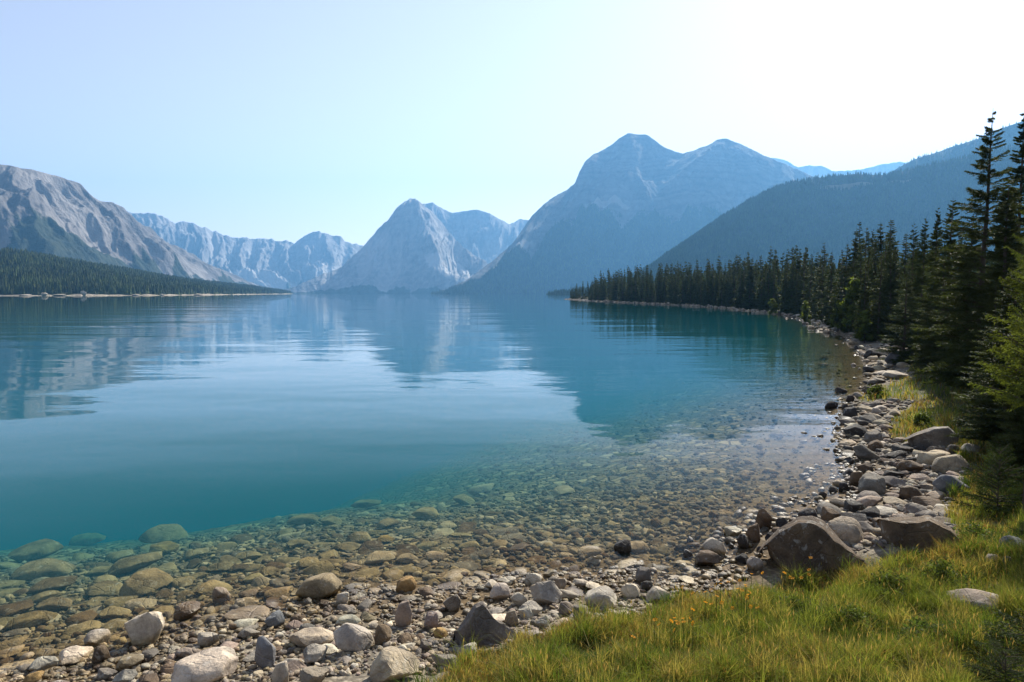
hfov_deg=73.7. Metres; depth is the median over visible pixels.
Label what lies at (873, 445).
shore stone
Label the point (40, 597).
lakebed stone
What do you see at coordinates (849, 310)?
aspen tree
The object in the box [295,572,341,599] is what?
shore stone
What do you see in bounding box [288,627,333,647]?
shore stone
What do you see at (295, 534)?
lakebed stone
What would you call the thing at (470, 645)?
shore stone
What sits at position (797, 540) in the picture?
boulder
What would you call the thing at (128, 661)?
shore stone
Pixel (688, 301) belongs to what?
conifer tree
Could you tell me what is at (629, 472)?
lakebed stone
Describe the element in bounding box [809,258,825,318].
conifer tree
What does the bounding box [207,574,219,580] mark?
lakebed stone
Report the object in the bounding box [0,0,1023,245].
sky
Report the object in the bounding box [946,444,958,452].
shore stone
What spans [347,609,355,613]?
shore stone
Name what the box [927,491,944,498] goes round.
shore stone
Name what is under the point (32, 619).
lakebed stone
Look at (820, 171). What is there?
mountain
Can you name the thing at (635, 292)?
conifer tree
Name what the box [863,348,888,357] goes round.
boulder
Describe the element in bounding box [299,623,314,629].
shore stone
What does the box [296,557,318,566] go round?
lakebed stone
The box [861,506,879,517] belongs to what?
shore stone
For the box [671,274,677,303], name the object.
conifer tree
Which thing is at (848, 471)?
shore stone
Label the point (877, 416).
shore stone
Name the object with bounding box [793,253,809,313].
conifer tree
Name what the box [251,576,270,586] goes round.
lakebed stone
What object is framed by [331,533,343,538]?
lakebed stone
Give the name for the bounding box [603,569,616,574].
lakebed stone
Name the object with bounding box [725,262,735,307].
conifer tree
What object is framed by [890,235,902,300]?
conifer tree
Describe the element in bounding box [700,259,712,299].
conifer tree
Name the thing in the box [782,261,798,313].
conifer tree
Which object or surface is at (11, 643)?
lakebed stone
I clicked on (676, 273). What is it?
conifer tree
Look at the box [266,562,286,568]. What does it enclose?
lakebed stone
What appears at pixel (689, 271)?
conifer tree
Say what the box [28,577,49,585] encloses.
lakebed stone
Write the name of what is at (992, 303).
conifer tree
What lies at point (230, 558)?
lakebed stone
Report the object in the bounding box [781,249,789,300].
conifer tree
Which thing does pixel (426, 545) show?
lakebed stone
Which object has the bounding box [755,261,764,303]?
conifer tree
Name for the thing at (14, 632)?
lakebed stone
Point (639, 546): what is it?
lakebed stone
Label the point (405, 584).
shore stone
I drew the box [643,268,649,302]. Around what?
conifer tree
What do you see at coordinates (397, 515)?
lakebed stone
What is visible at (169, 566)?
lakebed stone
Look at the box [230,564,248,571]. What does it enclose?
lakebed stone
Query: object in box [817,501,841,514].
shore stone
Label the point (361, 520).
lakebed stone
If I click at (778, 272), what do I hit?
conifer tree
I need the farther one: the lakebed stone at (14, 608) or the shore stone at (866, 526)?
the shore stone at (866, 526)
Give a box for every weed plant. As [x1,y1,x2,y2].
[772,588,810,615]
[822,600,891,642]
[860,560,912,605]
[893,613,966,644]
[910,554,978,588]
[949,516,996,544]
[950,614,1023,652]
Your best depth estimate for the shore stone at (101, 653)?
6.67 m
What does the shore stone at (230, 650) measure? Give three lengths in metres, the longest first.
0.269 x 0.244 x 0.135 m
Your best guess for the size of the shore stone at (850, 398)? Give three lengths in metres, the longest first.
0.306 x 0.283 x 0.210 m
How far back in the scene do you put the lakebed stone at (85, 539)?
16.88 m
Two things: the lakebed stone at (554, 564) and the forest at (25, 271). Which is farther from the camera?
the forest at (25, 271)
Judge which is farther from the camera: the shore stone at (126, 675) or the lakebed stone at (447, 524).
the lakebed stone at (447, 524)
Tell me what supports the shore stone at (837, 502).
on the ground at (212, 458)
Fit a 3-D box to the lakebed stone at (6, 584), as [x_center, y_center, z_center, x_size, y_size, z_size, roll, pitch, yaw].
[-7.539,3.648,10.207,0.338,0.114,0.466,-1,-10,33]
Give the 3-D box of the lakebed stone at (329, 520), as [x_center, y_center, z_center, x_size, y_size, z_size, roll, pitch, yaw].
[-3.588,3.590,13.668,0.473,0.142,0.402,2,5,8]
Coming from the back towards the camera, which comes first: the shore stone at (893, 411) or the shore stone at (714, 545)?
the shore stone at (893, 411)
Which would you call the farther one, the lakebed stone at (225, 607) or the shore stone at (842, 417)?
the shore stone at (842, 417)
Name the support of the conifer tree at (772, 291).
on the ground at (212, 458)
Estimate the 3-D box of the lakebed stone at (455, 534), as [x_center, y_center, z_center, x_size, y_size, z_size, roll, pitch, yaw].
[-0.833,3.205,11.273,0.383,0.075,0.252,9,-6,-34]
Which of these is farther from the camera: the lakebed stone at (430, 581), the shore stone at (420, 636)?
the lakebed stone at (430, 581)
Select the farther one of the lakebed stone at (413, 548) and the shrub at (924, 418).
the shrub at (924, 418)
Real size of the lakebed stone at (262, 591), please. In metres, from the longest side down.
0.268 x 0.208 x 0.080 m
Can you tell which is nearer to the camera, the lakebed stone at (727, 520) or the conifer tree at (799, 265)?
the lakebed stone at (727, 520)
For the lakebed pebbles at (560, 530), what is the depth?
11.22 m
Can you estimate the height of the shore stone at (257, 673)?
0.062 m
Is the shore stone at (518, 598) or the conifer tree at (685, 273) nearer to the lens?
the shore stone at (518, 598)
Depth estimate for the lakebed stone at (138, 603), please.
8.42 m
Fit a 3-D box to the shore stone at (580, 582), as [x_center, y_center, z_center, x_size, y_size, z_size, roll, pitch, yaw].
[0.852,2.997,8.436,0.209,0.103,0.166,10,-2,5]
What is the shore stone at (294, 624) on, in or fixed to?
on the ground at (212, 458)
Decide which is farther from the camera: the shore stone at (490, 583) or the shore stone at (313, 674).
the shore stone at (490, 583)
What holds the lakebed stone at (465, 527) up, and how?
on the ground at (212, 458)
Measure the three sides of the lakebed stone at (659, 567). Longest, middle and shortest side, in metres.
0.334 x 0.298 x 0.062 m
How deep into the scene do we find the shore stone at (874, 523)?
10.22 m
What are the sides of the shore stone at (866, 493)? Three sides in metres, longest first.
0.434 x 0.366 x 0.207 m
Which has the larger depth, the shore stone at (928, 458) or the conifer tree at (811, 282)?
the conifer tree at (811, 282)
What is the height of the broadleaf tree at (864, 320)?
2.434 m
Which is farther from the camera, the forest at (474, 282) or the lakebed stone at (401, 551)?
the forest at (474, 282)
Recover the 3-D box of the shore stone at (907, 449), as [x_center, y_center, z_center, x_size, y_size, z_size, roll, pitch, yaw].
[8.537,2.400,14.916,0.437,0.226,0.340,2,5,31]
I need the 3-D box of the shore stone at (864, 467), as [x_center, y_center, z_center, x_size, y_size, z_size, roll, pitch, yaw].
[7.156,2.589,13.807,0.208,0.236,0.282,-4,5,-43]
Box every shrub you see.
[866,384,887,397]
[911,412,936,432]
[950,440,1023,519]
[959,636,1023,681]
[961,607,1023,670]
[1009,520,1023,538]
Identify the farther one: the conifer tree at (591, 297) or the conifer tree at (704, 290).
the conifer tree at (591, 297)
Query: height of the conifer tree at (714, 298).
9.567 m
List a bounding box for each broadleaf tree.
[767,298,777,313]
[800,301,811,322]
[855,309,873,342]
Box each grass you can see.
[378,333,1023,681]
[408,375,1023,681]
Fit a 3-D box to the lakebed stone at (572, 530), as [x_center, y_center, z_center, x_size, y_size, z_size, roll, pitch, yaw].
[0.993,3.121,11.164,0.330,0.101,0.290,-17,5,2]
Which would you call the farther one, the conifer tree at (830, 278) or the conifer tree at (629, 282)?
the conifer tree at (629, 282)
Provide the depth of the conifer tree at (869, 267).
51.41 m
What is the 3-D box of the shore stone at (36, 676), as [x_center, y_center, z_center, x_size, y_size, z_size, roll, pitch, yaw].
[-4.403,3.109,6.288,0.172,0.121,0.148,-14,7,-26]
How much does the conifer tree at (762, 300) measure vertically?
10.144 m
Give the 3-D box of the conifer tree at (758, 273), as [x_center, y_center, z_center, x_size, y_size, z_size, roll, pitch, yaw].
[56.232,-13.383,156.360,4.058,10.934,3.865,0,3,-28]
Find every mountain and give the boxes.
[0,164,258,285]
[127,211,362,288]
[285,198,486,293]
[422,202,527,263]
[433,133,813,293]
[664,145,1023,273]
[772,158,906,177]
[891,122,1022,172]
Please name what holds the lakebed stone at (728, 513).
on the ground at (212, 458)
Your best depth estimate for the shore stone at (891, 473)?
13.15 m
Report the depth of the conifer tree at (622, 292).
269.97 m
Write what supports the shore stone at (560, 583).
on the ground at (212, 458)
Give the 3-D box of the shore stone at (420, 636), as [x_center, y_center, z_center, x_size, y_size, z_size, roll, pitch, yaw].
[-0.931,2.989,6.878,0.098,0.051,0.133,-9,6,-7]
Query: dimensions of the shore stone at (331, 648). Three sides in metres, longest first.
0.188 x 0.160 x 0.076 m
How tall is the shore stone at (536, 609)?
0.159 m
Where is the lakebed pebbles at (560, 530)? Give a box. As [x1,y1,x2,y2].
[0,344,862,681]
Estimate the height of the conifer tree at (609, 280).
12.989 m
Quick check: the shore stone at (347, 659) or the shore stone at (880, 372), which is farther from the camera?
the shore stone at (880, 372)
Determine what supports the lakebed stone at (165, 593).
on the ground at (212, 458)
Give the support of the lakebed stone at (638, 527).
on the ground at (212, 458)
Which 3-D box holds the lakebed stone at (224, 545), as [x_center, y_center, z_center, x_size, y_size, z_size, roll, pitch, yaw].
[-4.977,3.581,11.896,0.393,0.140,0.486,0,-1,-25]
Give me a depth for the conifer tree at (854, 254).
65.72 m
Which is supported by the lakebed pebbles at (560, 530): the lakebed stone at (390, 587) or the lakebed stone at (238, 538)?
the lakebed stone at (238, 538)
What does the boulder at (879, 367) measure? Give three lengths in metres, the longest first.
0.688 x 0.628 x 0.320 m
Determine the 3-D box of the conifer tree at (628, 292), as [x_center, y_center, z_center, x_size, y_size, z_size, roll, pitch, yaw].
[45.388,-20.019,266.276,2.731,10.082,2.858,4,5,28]
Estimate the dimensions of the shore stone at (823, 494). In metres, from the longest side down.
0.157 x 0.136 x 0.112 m
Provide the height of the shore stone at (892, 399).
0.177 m
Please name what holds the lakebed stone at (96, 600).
on the ground at (212, 458)
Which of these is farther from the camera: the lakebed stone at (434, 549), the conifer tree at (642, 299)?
the conifer tree at (642, 299)
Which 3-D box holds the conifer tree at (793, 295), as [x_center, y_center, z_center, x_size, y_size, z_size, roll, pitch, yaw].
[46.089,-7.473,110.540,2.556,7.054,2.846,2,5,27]
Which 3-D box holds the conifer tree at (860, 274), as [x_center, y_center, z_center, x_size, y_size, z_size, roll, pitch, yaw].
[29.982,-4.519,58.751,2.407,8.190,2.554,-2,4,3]
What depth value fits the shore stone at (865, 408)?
20.49 m
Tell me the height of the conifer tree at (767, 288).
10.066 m
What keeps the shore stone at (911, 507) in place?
on the ground at (212, 458)
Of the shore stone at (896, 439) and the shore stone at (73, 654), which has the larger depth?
the shore stone at (896, 439)
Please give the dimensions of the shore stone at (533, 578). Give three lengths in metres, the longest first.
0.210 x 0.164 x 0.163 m
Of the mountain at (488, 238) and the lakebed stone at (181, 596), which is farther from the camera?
the mountain at (488, 238)
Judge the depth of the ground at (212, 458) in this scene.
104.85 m
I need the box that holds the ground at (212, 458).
[0,296,1023,681]
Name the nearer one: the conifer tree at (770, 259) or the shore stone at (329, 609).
the shore stone at (329, 609)
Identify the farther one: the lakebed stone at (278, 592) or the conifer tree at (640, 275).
the conifer tree at (640, 275)
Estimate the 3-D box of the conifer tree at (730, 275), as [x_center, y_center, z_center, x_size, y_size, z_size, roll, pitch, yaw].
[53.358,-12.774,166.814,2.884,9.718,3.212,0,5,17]
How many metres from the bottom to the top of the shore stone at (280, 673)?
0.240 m
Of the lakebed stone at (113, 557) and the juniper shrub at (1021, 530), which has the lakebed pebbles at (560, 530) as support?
the lakebed stone at (113, 557)
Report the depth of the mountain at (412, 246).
5047.32 m
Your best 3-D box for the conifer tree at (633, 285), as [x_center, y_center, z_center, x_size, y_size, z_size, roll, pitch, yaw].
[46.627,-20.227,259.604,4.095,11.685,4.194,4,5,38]
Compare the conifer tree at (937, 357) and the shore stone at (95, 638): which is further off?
the conifer tree at (937, 357)
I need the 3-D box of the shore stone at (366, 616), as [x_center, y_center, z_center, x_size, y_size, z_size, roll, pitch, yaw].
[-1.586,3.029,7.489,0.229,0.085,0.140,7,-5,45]
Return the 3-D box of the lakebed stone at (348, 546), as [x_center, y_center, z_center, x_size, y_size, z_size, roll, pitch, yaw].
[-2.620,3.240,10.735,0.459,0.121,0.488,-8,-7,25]
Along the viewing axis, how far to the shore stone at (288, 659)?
6.40 m
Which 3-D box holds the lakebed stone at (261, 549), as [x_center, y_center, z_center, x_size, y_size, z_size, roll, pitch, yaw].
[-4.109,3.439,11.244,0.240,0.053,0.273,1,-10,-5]
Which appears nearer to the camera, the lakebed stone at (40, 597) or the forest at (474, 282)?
the lakebed stone at (40, 597)
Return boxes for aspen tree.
[829,300,842,330]
[839,276,863,332]
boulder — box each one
[451,601,515,646]
[757,516,866,575]
[851,339,865,343]
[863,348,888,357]
[872,365,885,370]
[875,515,958,549]
[882,370,907,378]
[884,352,910,364]
[903,426,958,447]
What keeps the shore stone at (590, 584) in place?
on the ground at (212, 458)
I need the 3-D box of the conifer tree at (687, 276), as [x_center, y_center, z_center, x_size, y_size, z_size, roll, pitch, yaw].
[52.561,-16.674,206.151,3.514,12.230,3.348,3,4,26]
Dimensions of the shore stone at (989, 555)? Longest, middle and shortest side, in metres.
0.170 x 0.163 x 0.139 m
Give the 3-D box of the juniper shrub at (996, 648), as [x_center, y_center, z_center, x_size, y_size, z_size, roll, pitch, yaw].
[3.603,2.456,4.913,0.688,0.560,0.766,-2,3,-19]
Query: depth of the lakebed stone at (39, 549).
12.88 m
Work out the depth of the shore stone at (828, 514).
10.55 m
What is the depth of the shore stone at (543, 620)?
6.95 m
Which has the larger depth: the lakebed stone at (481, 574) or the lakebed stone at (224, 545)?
the lakebed stone at (224, 545)
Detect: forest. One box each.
[0,247,292,294]
[431,202,722,293]
[546,143,1023,294]
[590,243,1023,294]
[891,120,1022,171]
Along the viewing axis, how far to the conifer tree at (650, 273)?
253.47 m
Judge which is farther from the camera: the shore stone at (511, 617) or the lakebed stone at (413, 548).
the lakebed stone at (413, 548)
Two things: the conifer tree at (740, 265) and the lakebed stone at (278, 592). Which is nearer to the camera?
the lakebed stone at (278, 592)
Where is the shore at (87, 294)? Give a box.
[0,291,287,295]
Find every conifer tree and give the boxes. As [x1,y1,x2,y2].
[581,281,584,298]
[589,281,593,299]
[593,278,600,300]
[601,276,607,300]
[606,273,610,297]
[607,276,613,300]
[610,270,618,301]
[613,271,618,300]
[616,273,627,301]
[624,268,632,298]
[625,281,629,301]
[627,270,633,301]
[630,274,637,300]
[631,272,638,301]
[636,278,643,301]
[637,271,645,301]
[638,264,644,298]
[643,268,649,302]
[648,268,654,292]
[648,273,654,303]
[654,263,661,296]
[655,277,659,302]
[656,270,663,301]
[659,271,667,302]
[660,274,667,302]
[662,264,670,291]
[666,263,674,301]
[668,266,678,302]
[669,276,675,303]
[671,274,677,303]
[674,271,680,303]
[676,266,686,304]
[681,262,687,298]
[682,268,688,303]
[684,274,693,304]
[685,263,693,299]
[691,272,698,303]
[692,267,705,304]
[694,270,700,303]
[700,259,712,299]
[700,268,709,304]
[702,283,706,305]
[703,262,713,305]
[707,267,716,304]
[711,271,719,305]
[712,268,723,305]
[713,263,722,305]
[715,256,723,282]
[716,273,725,306]
[722,260,739,302]
[722,271,727,302]
[723,263,726,287]
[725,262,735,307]
[725,269,731,305]
[728,268,738,307]
[731,268,746,308]
[734,256,739,288]
[737,255,742,284]
[737,258,750,304]
[741,264,755,309]
[746,259,757,306]
[750,262,760,305]
[752,268,766,309]
[755,260,760,286]
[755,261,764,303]
[758,265,769,310]
[762,246,773,294]
[762,261,771,310]
[763,255,782,300]
[766,260,777,308]
[766,265,781,311]
[774,257,782,305]
[778,253,785,288]
[779,261,789,311]
[780,274,787,312]
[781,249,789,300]
[782,247,798,302]
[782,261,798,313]
[784,272,791,313]
[786,256,804,311]
[788,275,800,313]
[789,272,799,314]
[790,245,800,267]
[790,249,802,298]
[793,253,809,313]
[797,256,816,316]
[800,244,810,305]
[805,254,815,303]
[808,253,821,297]
[809,243,829,313]
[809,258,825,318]
[813,263,828,320]
[817,255,836,325]
[824,244,855,329]
[825,252,836,308]
[828,250,845,322]
[836,231,861,321]
[839,258,855,332]
[840,267,853,330]
[845,242,865,331]
[850,222,867,272]
[851,233,863,272]
[853,259,874,341]
[854,247,876,333]
[856,230,875,300]
[857,236,882,316]
[857,246,881,326]
[858,228,873,265]
[865,254,894,341]
[869,223,888,280]
[872,233,884,285]
[872,241,887,332]
[874,242,903,334]
[874,250,909,334]
[874,255,898,334]
[877,276,923,364]
[878,220,900,288]
[882,229,901,290]
[886,224,926,346]
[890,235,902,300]
[897,234,916,296]
[902,218,938,351]
[904,256,963,374]
[909,208,943,355]
[910,111,1023,389]
[911,200,972,364]
[923,213,989,371]
[946,259,1023,442]
[953,185,1023,386]
[965,284,1006,418]
[971,238,992,312]
[985,297,1023,474]
[986,113,1023,315]
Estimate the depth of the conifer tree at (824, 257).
95.37 m
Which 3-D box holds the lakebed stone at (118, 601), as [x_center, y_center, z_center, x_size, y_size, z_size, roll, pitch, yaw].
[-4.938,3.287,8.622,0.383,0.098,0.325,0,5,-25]
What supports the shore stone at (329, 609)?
on the ground at (212, 458)
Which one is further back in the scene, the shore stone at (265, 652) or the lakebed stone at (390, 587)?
the lakebed stone at (390, 587)
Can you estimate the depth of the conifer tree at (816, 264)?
109.63 m
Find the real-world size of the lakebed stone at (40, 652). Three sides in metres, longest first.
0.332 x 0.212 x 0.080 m
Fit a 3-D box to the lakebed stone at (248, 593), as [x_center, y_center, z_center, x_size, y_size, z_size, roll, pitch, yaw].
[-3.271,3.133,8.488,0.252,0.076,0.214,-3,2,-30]
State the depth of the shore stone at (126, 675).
6.21 m
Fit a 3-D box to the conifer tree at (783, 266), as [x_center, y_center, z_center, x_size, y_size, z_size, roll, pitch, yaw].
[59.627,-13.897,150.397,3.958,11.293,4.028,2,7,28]
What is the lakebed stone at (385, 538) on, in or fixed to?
on the ground at (212, 458)
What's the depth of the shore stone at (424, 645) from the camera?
6.44 m
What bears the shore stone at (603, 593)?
on the ground at (212, 458)
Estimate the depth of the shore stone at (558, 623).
6.96 m
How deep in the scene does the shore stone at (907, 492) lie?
11.67 m
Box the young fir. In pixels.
[968,211,1023,513]
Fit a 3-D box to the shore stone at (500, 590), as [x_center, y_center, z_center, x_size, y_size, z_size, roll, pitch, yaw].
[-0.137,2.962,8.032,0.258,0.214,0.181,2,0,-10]
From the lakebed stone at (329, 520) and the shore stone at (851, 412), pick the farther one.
the shore stone at (851, 412)
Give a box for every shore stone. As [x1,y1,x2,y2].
[23,670,44,681]
[29,656,58,670]
[59,645,93,664]
[83,628,110,646]
[92,645,109,663]
[97,668,117,680]
[113,669,137,681]
[115,654,143,671]
[124,611,164,646]
[139,673,158,681]
[141,648,158,662]
[160,662,174,673]
[167,645,180,653]
[171,647,238,681]
[173,647,201,656]
[174,601,200,621]
[197,632,218,647]
[212,587,230,604]
[220,641,238,647]
[221,646,235,655]
[233,619,258,627]
[234,598,245,606]
[237,628,260,638]
[242,624,258,629]
[242,651,254,661]
[253,670,262,677]
[255,636,275,668]
[264,610,284,627]
[271,660,288,681]
[275,646,283,651]
[284,658,297,661]
[285,620,302,629]
[287,660,306,673]
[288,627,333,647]
[290,615,305,621]
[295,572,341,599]
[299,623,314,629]
[299,666,328,681]
[303,643,327,662]
[306,609,316,615]
[319,599,330,606]
[323,644,338,654]
[324,607,332,612]
[333,623,373,651]
[335,614,360,624]
[336,592,348,604]
[336,656,351,664]
[337,604,354,611]
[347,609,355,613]
[354,592,364,598]
[356,598,371,610]
[361,611,376,621]
[370,646,419,681]
[374,624,391,645]
[395,600,411,626]
[396,576,416,592]
[396,632,418,643]
[398,595,417,602]
[398,643,415,648]
[416,633,424,639]
[419,587,434,597]
[420,641,431,649]
[423,610,442,619]
[424,611,438,629]
[430,654,457,667]
[433,627,447,638]
[434,607,445,611]
[439,618,451,622]
[443,595,460,612]
[452,645,462,651]
[457,642,476,655]
[485,579,496,588]
[488,607,504,613]
[489,582,510,599]
[492,614,505,622]
[497,576,515,584]
[505,610,518,625]
[511,592,526,605]
[518,606,533,618]
[519,630,543,640]
[520,600,542,615]
[525,573,541,583]
[529,581,561,604]
[536,615,550,627]
[543,570,553,576]
[549,610,558,614]
[554,578,565,588]
[555,617,566,626]
[559,589,577,599]
[559,601,573,615]
[564,587,583,596]
[573,579,587,587]
[573,605,587,611]
[584,586,616,608]
[586,556,600,565]
[586,581,599,588]
[614,539,631,556]
[621,583,639,597]
[636,566,650,582]
[640,581,652,590]
[646,586,670,601]
[674,545,687,551]
[682,549,692,560]
[687,536,693,542]
[695,550,721,565]
[701,537,725,555]
[724,526,741,536]
[735,553,747,563]
[737,534,748,548]
[746,523,760,542]
[746,556,762,569]
[755,508,771,528]
[756,546,762,555]
[765,531,772,540]
[776,517,787,526]
[797,508,817,517]
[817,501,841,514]
[818,491,826,498]
[821,506,840,520]
[824,401,837,408]
[828,486,837,493]
[828,516,863,542]
[829,497,845,507]
[835,387,847,393]
[837,415,850,418]
[838,419,854,424]
[838,439,855,445]
[838,482,849,491]
[839,512,866,520]
[841,450,855,456]
[842,407,857,417]
[842,446,852,450]
[843,425,867,436]
[843,469,852,474]
[844,457,854,464]
[844,500,864,512]
[846,395,854,401]
[849,435,859,439]
[849,471,862,485]
[853,444,880,460]
[855,490,882,501]
[856,405,871,411]
[856,496,882,506]
[857,415,876,423]
[857,463,873,472]
[858,473,885,494]
[858,521,880,535]
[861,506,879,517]
[862,366,874,371]
[864,413,881,418]
[864,431,882,441]
[867,400,881,406]
[867,440,883,450]
[869,505,897,514]
[871,408,880,413]
[872,420,888,425]
[872,518,882,527]
[873,377,885,382]
[873,405,886,410]
[873,471,883,474]
[874,370,885,374]
[879,424,892,429]
[880,458,892,462]
[883,470,904,477]
[883,476,907,487]
[883,496,906,503]
[884,492,899,497]
[885,450,906,458]
[886,398,900,401]
[886,490,898,493]
[889,409,900,415]
[891,445,913,452]
[893,437,905,441]
[896,460,923,470]
[896,505,903,512]
[897,513,908,516]
[899,486,922,499]
[904,502,927,513]
[908,473,929,480]
[911,496,939,506]
[912,450,922,456]
[914,510,936,517]
[916,452,945,464]
[919,484,932,489]
[925,478,934,483]
[927,446,945,451]
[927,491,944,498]
[928,450,950,454]
[931,454,968,473]
[932,475,968,492]
[932,504,947,509]
[932,506,957,514]
[934,516,957,526]
[938,511,952,517]
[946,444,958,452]
[946,471,962,475]
[946,588,1004,613]
[961,443,984,453]
[986,553,997,564]
[998,535,1023,552]
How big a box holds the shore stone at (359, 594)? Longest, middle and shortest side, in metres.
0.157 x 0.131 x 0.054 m
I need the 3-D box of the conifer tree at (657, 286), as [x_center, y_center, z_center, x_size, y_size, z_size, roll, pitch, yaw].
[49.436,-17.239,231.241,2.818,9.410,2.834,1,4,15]
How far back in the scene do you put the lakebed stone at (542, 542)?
10.33 m
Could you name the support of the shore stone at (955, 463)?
on the ground at (212, 458)
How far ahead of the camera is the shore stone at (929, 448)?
14.50 m
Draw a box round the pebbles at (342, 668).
[2,298,966,681]
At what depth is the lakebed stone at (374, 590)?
8.31 m
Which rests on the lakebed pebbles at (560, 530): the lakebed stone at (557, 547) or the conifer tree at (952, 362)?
the lakebed stone at (557, 547)
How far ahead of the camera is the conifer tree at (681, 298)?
205.71 m
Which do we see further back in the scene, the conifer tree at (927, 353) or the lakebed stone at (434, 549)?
the conifer tree at (927, 353)
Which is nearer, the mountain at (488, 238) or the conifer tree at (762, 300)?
the conifer tree at (762, 300)
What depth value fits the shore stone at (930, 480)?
12.52 m
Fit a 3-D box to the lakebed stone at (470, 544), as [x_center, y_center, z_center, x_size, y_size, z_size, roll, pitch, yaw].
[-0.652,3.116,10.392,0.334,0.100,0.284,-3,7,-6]
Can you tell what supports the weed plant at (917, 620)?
on the ground at (212, 458)
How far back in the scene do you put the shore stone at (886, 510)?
10.82 m
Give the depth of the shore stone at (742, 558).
9.15 m
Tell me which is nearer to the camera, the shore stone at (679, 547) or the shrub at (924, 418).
the shore stone at (679, 547)
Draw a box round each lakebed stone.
[0,562,19,568]
[0,580,25,588]
[0,588,21,596]
[0,599,33,617]
[0,617,14,626]
[0,628,29,636]
[0,635,29,649]
[0,644,24,658]
[0,659,33,668]
[3,567,18,572]
[4,610,57,628]
[7,538,63,560]
[9,558,75,580]
[12,588,28,596]
[14,596,30,601]
[25,590,62,602]
[26,575,77,594]
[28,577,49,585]
[31,648,56,658]
[33,636,54,645]
[36,597,71,610]
[48,613,60,621]
[64,620,101,635]
[65,609,97,625]
[65,637,84,647]
[69,533,105,545]
[72,553,94,561]
[84,580,122,595]
[84,596,105,605]
[85,566,110,575]
[89,606,103,611]
[90,562,112,567]
[90,575,117,585]
[100,606,131,618]
[100,618,126,631]
[103,595,137,606]
[105,549,133,562]
[108,551,161,575]
[119,568,173,595]
[125,598,156,609]
[138,524,188,542]
[139,544,151,551]
[149,541,179,554]
[153,606,173,613]
[155,562,176,571]
[155,589,173,597]
[169,576,193,588]
[175,591,192,600]
[182,541,201,546]
[182,547,208,560]
[187,558,199,568]
[188,572,208,578]
[194,579,232,595]
[199,613,218,620]
[206,562,233,570]
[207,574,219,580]
[216,542,237,549]
[219,555,240,563]
[219,605,231,612]
[223,577,237,581]
[223,605,269,620]
[228,534,251,542]
[228,551,245,555]
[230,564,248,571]
[235,551,262,559]
[238,588,258,597]
[242,597,258,604]
[243,572,263,582]
[244,564,263,571]
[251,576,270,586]
[254,556,270,563]
[255,548,269,551]
[258,587,272,595]
[259,566,281,575]
[264,586,290,597]
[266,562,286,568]
[266,597,282,607]
[268,548,282,553]
[269,578,288,585]
[275,531,301,540]
[275,557,300,563]
[276,528,295,534]
[286,514,319,524]
[286,539,310,547]
[289,570,302,576]
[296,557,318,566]
[302,554,316,557]
[303,560,334,574]
[312,542,334,546]
[318,549,337,558]
[321,515,341,525]
[321,524,341,530]
[321,559,347,564]
[330,542,360,550]
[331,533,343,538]
[342,563,361,570]
[345,582,364,590]
[346,531,370,541]
[347,554,364,561]
[351,499,381,507]
[354,518,366,523]
[355,568,379,577]
[356,511,368,515]
[358,559,365,564]
[359,540,383,550]
[359,547,371,554]
[364,551,396,564]
[366,530,387,535]
[369,588,380,593]
[376,518,399,527]
[376,535,394,541]
[381,568,403,580]
[386,585,395,589]
[391,514,405,517]
[391,536,401,540]
[394,549,410,559]
[395,544,418,552]
[396,553,417,562]
[398,529,415,535]
[400,565,421,575]
[411,507,438,518]
[414,531,424,535]
[414,559,428,567]
[415,520,425,524]
[417,541,437,549]
[422,573,435,579]
[425,551,448,560]
[426,579,439,585]
[428,569,443,572]
[429,547,443,552]
[430,532,442,537]
[431,528,453,535]
[436,581,460,588]
[437,563,449,568]
[438,521,456,528]
[440,544,455,547]
[443,568,469,581]
[449,532,472,537]
[450,561,478,570]
[453,494,474,504]
[457,522,475,532]
[458,541,479,549]
[461,547,476,554]
[461,576,480,586]
[466,508,477,511]
[467,483,494,494]
[467,547,491,559]
[473,529,487,535]
[473,571,490,577]
[482,534,496,540]
[483,567,496,572]
[484,512,500,515]
[488,525,503,529]
[490,539,507,546]
[491,527,518,536]
[493,559,506,567]
[501,533,525,540]
[509,501,520,505]
[509,543,532,550]
[512,569,526,575]
[526,555,544,563]
[538,540,552,545]
[541,532,553,537]
[547,560,562,568]
[551,485,574,494]
[551,545,566,551]
[552,539,569,543]
[558,552,572,557]
[562,556,575,561]
[565,528,581,534]
[568,565,579,571]
[569,571,579,575]
[577,482,588,486]
[578,546,604,556]
[587,499,598,503]
[600,501,612,506]
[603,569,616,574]
[606,521,615,527]
[611,534,630,539]
[614,513,625,518]
[617,558,636,568]
[621,471,633,475]
[630,541,649,552]
[633,561,643,565]
[634,524,642,530]
[639,496,651,501]
[646,563,670,570]
[649,539,661,546]
[656,546,670,554]
[661,517,671,524]
[667,575,678,579]
[675,560,691,564]
[678,575,697,582]
[685,565,697,573]
[688,549,699,552]
[701,489,713,494]
[713,521,726,526]
[718,516,736,524]
[721,510,733,517]
[736,492,745,496]
[741,509,757,515]
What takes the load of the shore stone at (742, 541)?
on the ground at (212, 458)
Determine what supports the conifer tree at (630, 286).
on the ground at (212, 458)
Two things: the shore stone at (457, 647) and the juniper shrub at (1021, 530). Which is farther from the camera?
the juniper shrub at (1021, 530)
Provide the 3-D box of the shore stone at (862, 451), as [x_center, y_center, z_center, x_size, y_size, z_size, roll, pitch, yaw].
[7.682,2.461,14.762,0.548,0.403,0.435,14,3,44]

